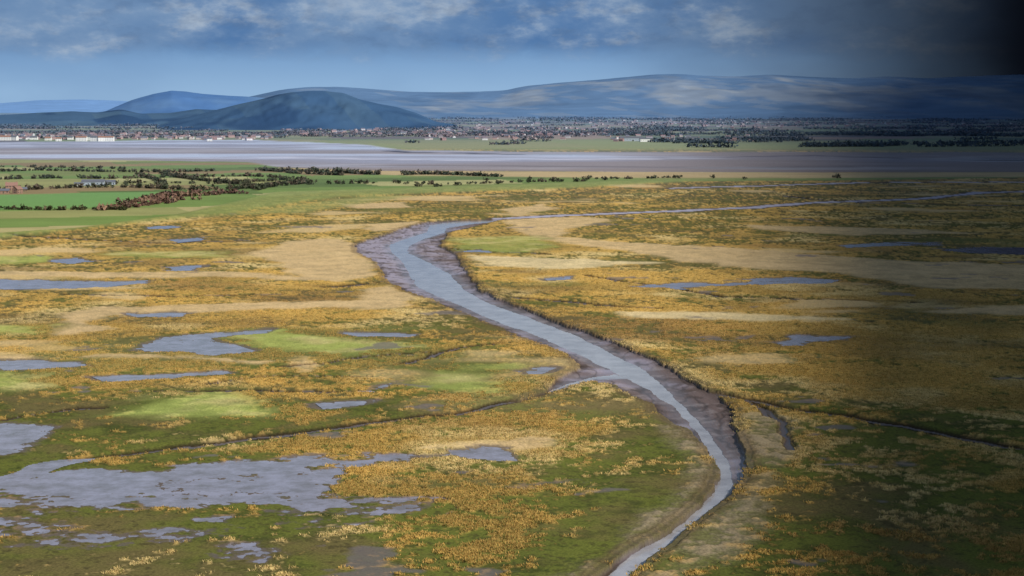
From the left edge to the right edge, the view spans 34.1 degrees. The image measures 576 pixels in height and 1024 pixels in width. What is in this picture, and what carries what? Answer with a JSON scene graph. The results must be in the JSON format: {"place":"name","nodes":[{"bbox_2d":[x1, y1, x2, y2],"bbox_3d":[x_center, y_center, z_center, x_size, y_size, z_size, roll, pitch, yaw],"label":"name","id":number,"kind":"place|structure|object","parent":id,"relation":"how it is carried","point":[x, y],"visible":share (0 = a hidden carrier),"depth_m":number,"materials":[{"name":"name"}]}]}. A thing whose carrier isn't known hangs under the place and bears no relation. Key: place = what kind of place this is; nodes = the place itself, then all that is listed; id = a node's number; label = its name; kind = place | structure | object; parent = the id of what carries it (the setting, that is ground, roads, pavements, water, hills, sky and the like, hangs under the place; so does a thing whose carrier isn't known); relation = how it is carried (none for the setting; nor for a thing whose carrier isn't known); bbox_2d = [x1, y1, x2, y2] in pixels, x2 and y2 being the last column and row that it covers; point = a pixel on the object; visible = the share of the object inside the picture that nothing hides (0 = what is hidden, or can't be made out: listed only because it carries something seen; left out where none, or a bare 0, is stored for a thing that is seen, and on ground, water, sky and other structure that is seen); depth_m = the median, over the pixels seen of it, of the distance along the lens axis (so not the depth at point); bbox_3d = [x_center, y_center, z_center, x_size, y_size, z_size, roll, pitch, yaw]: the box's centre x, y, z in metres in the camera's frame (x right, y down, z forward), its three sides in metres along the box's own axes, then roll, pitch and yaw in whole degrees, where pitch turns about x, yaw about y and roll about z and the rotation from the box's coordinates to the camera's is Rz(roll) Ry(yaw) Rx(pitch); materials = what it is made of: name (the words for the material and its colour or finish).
{"place":"outdoors","nodes":[
{"label":"outdoors","id":0,"kind":"place"},
{"bbox_2d":[0,99,127,112],"bbox_3d":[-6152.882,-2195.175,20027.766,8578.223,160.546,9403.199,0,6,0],"label":"hill ridge","id":1,"kind":"structure","parent":0,"point":[40,106],"depth_m":18893.35,"materials":[{"name":"blue"}]},
{"bbox_2d":[0,109,213,125],"bbox_3d":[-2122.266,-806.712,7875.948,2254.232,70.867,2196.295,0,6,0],"label":"wooded hill","id":2,"kind":"structure","parent":0,"point":[111,117],"depth_m":7533.94,"materials":[{"name":"blue plant"}]},
{"bbox_2d":[107,91,263,113],"bbox_3d":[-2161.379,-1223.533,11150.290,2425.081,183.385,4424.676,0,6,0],"label":"hill","id":3,"kind":"structure","parent":0,"point":[170,101],"depth_m":10341.62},
{"bbox_2d":[157,91,456,129],"bbox_3d":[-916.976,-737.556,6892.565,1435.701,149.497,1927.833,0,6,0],"label":"hill","id":4,"kind":"structure","parent":0,"point":[304,110],"depth_m":6439.35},
{"bbox_2d":[0,113,1023,575],"bbox_3d":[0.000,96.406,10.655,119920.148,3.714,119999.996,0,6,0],"label":"ground","id":5,"kind":"structure","parent":0,"point":[790,207],"depth_m":704.15,"materials":[{"name":"green plant"}]},
{"bbox_2d":[0,188,10,192],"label":"farm outbuilding","id":6,"kind":"structure","parent":5,"relation":"on","point":[6,190],"depth_m":1807.63,"materials":[{"name":"grey brick"}]},
{"bbox_2d":[5,181,17,189],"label":"farmhouse","id":7,"kind":"object","parent":5,"relation":"on","point":[10,185],"visible":0.57,"depth_m":1874.75,"materials":[{"name":"pink brick"}]},
{"bbox_2d":[12,185,22,193],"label":"farmhouse","id":8,"kind":"object","parent":5,"relation":"on","point":[17,189],"visible":1,"depth_m":1806.48,"materials":[{"name":"pink brick"}]},
{"bbox_2d":[0,164,125,168],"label":"hedgerow","id":9,"kind":"object","parent":5,"relation":"on","point":[63,166],"visible":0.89,"depth_m":2516.45,"materials":[{"name":"green plant"}]},
{"bbox_2d":[0,203,127,209],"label":"hedgerow","id":10,"kind":"object","parent":5,"relation":"on","point":[23,207],"visible":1,"depth_m":1526.88,"materials":[{"name":"green plant"}]},
{"bbox_2d":[76,137,87,140],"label":"walls","id":11,"kind":"structure","parent":5,"relation":"on","point":[81,139],"depth_m":4301.13,"materials":[{"name":"white paint"}]},
{"bbox_2d":[81,179,104,185],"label":"barn","id":12,"kind":"structure","parent":5,"relation":"on","point":[91,181],"depth_m":1976.99,"materials":[{"name":"metal"}]},
{"bbox_2d":[0,166,214,171],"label":"hedgerow","id":13,"kind":"object","parent":5,"relation":"on","point":[97,169],"visible":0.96,"depth_m":2379.91,"materials":[{"name":"green plant"}]},
{"bbox_2d":[105,180,115,184],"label":"barn","id":14,"kind":"structure","parent":5,"relation":"on","point":[109,182],"depth_m":1994.73,"materials":[{"name":"metal"}]},
{"bbox_2d":[134,171,168,188],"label":"hedgerow","id":15,"kind":"object","parent":5,"relation":"on","point":[154,177],"visible":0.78,"depth_m":2111.43,"materials":[{"name":"green plant"}]},
{"bbox_2d":[0,171,305,179],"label":"hedgerow","id":16,"kind":"object","parent":5,"relation":"on","point":[44,176],"visible":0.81,"depth_m":2165.63,"materials":[{"name":"green plant"}]},
{"bbox_2d":[0,176,309,190],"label":"hedgerow","id":17,"kind":"object","parent":5,"relation":"on","point":[151,186],"visible":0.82,"depth_m":1912.07,"materials":[{"name":"green plant"}]},
{"bbox_2d":[93,188,248,210],"bbox_3d":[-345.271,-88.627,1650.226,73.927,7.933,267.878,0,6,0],"label":"bramble scrub","id":18,"kind":"object","parent":5,"relation":"on","point":[159,198],"visible":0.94,"depth_m":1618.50,"materials":[{"name":"brown plant"}]},
{"bbox_2d":[164,194,201,203],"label":"bramble scrub","id":19,"kind":"object","parent":5,"relation":"on","point":[177,197],"visible":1,"depth_m":1663.22,"materials":[{"name":"brown plant"}]},
{"bbox_2d":[105,176,289,184],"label":"hedgerow","id":20,"kind":"object","parent":5,"relation":"on","point":[218,182],"visible":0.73,"depth_m":2041.06,"materials":[{"name":"green plant"}]},
{"bbox_2d":[158,169,263,189],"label":"hedgerow","id":21,"kind":"object","parent":5,"relation":"on","point":[249,184],"visible":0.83,"depth_m":2063.54,"materials":[{"name":"green plant"}]},
{"bbox_2d":[263,177,306,188],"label":"hedgerow","id":22,"kind":"object","parent":5,"relation":"on","point":[265,186],"visible":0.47,"depth_m":1993.82,"materials":[{"name":"green plant"}]},
{"bbox_2d":[259,167,343,175],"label":"hedgerow","id":23,"kind":"object","parent":5,"relation":"on","point":[306,172],"visible":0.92,"depth_m":2296.91,"materials":[{"name":"green plant"}]},
{"bbox_2d":[255,165,381,174],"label":"hedgerow","id":24,"kind":"object","parent":5,"relation":"on","point":[349,171],"visible":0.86,"depth_m":2344.05,"materials":[{"name":"green plant"}]},
{"bbox_2d":[306,177,585,184],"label":"hedgerow","id":25,"kind":"object","parent":5,"relation":"on","point":[432,181],"visible":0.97,"depth_m":2026.43,"materials":[{"name":"green plant"}]},
{"bbox_2d":[400,169,502,176],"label":"hedgerow","id":26,"kind":"object","parent":5,"relation":"on","point":[424,172],"visible":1,"depth_m":2266.25,"materials":[{"name":"green plant"}]},
{"bbox_2d":[0,117,1014,141],"bbox_3d":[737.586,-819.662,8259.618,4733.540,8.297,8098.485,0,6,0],"label":"distant town","id":27,"kind":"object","parent":5,"relation":"on","point":[267,136],"visible":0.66,"depth_m":5169.58},
{"bbox_2d":[0,265,1023,575],"bbox_3d":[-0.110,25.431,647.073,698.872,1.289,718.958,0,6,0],"label":"marsh grass","id":28,"kind":"structure","parent":5,"relation":"on","point":[510,533],"depth_m":516.40,"materials":[{"name":"yellow plant"}]},
{"bbox_2d":[0,114,1023,147],"bbox_3d":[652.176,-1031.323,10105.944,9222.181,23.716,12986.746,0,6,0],"label":"distant trees","id":29,"kind":"object","parent":5,"relation":"on","point":[656,129],"visible":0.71,"depth_m":5282.60,"materials":[{"name":"green plant"}]},
{"bbox_2d":[0,226,1023,562],"bbox_3d":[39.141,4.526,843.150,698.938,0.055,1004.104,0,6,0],"label":"marsh pools","id":30,"kind":"object","parent":5,"relation":"in","point":[108,488],"visible":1,"depth_m":439.92,"materials":[{"name":"liquid"}]},
{"bbox_2d":[552,175,677,178],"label":"hedgerow","id":31,"kind":"object","parent":5,"relation":"on","point":[611,177],"visible":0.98,"depth_m":2152.82,"materials":[{"name":"green plant"}]},
{"bbox_2d":[619,136,642,140],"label":"warehouse","id":32,"kind":"structure","parent":5,"relation":"on","point":[631,138],"depth_m":4294.67,"materials":[{"name":"metal"}]},
{"bbox_2d":[639,138,651,141],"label":"warehouse","id":33,"kind":"structure","parent":5,"relation":"on","point":[644,139],"depth_m":4223.19,"materials":[{"name":"metal"}]},
{"bbox_2d":[845,122,865,124],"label":"warehouse","id":34,"kind":"structure","parent":5,"relation":"on","point":[862,123],"depth_m":7557.10,"materials":[{"name":"metal"}]},
{"bbox_2d":[884,122,911,123],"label":"warehouse","id":35,"kind":"structure","parent":5,"relation":"on","point":[898,122],"depth_m":7793.87,"materials":[{"name":"metal"}]},
{"bbox_2d":[0,0,1023,102],"label":"sky","id":36,"kind":"structure","parent":0,"point":[113,50],"materials":[{"name":"blue"}]},
{"bbox_2d":[389,221,732,575],"bbox_3d":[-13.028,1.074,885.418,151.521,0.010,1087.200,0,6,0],"label":"tidal river","id":37,"kind":"structure","parent":0,"point":[432,279],"depth_m":682.69,"materials":[{"name":"liquid"}]},
{"bbox_2d":[250,74,1023,118],"bbox_3d":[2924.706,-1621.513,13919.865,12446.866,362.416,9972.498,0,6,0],"label":"hill ridge","id":38,"kind":"structure","parent":0,"point":[664,96],"depth_m":12441.09,"materials":[{"name":"blue"}]}
]}

